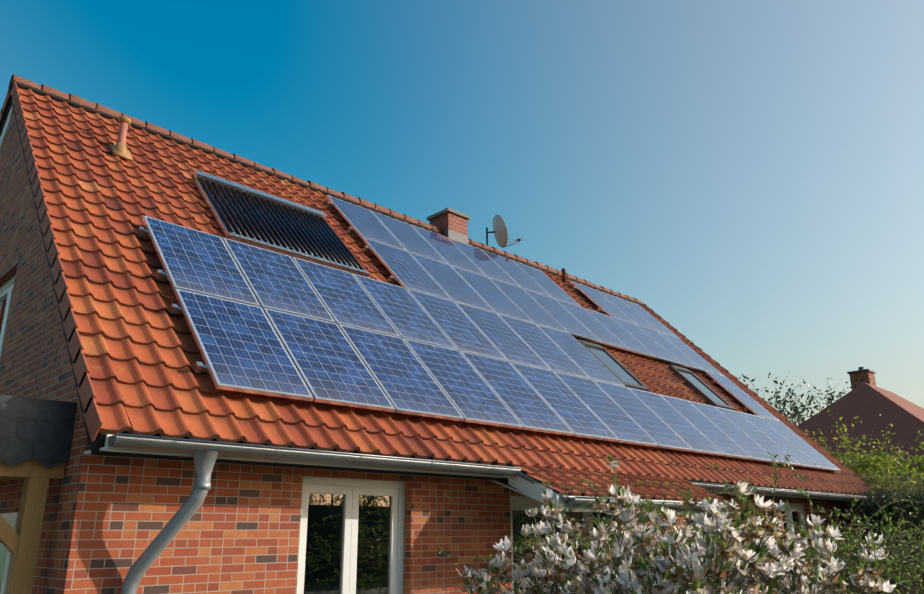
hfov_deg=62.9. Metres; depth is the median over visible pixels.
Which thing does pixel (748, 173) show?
sky
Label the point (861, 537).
shrub
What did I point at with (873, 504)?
bush
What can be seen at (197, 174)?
thermal frame
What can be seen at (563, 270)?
vent pipe
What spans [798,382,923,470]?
neighbour roof
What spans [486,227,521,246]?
satellite dish mount
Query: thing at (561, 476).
roof tiles
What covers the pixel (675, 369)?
rooflight frames
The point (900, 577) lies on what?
shrub
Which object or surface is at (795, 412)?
tree
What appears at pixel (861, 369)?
chimney cap
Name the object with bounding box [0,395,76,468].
canopy slate
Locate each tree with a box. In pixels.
[739,372,850,425]
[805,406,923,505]
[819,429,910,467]
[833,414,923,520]
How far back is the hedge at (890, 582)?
8.73 m
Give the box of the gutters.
[108,433,869,511]
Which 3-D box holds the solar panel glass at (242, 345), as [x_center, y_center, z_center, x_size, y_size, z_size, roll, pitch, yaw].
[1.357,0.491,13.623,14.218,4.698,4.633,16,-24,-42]
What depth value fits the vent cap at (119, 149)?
10.59 m
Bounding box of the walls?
[0,110,861,593]
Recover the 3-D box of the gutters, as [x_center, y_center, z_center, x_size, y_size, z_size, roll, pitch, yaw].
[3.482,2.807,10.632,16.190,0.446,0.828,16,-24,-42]
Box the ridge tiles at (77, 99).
[8,74,642,303]
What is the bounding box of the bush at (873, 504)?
[821,470,923,561]
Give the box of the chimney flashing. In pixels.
[443,229,467,243]
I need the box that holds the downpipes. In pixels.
[121,450,879,593]
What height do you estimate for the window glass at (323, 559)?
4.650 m
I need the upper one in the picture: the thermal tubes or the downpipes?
the thermal tubes
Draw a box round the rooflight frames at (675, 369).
[577,339,734,410]
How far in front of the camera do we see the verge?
7.17 m
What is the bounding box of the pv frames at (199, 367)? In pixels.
[137,195,840,471]
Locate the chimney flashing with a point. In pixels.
(456, 236)
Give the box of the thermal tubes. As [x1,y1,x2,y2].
[198,177,363,269]
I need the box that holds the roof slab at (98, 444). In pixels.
[0,82,857,502]
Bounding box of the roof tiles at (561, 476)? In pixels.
[515,464,722,502]
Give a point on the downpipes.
(204, 461)
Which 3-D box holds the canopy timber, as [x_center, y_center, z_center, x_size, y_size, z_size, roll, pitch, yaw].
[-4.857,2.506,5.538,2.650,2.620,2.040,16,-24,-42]
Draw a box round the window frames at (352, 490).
[0,276,809,593]
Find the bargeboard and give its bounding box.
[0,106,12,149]
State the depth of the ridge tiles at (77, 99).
13.58 m
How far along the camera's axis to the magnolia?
4.27 m
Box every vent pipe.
[117,122,127,143]
[561,268,565,281]
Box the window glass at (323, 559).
[0,295,801,593]
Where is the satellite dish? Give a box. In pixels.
[493,215,507,247]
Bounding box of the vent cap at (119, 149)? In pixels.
[109,116,132,160]
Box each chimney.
[430,212,467,235]
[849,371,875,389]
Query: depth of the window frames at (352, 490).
7.74 m
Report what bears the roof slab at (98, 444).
on the walls
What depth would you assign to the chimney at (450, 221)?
16.66 m
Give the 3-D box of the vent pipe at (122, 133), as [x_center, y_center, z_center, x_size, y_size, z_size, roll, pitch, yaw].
[-4.818,-2.235,10.698,0.117,0.520,0.120,16,-24,-42]
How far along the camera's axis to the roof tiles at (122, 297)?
8.56 m
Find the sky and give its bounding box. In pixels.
[0,0,923,424]
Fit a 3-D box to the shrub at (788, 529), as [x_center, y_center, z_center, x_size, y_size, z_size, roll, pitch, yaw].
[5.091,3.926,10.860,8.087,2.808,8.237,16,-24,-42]
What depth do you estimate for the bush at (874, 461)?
19.76 m
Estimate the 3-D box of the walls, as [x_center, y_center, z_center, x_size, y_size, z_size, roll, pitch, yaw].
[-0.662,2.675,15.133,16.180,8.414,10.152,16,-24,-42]
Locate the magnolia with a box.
[456,453,908,593]
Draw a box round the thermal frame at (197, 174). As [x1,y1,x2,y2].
[191,170,368,276]
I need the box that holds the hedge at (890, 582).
[810,544,923,593]
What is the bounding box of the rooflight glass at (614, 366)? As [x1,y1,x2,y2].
[585,345,727,404]
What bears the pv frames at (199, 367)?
on the roof slab at (98, 444)
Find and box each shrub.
[438,452,923,593]
[565,463,923,593]
[714,494,923,588]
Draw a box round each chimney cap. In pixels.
[426,208,470,220]
[847,367,875,373]
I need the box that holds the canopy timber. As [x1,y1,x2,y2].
[0,458,65,593]
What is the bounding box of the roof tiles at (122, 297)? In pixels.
[16,83,872,495]
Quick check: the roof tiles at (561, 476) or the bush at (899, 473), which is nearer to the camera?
the roof tiles at (561, 476)
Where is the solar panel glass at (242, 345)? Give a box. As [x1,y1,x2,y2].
[144,196,839,469]
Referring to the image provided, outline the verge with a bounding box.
[0,78,875,490]
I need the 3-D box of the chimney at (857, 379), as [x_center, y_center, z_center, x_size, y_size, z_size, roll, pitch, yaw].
[14.855,3.680,27.801,0.650,1.750,0.650,16,-24,-42]
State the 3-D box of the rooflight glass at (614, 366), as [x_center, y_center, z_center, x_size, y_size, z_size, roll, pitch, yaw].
[3.950,1.655,15.140,3.940,0.924,0.914,16,-24,-42]
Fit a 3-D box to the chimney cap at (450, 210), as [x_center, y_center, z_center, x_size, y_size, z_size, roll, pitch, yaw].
[-0.304,-1.853,16.985,0.680,0.240,0.720,16,-24,-42]

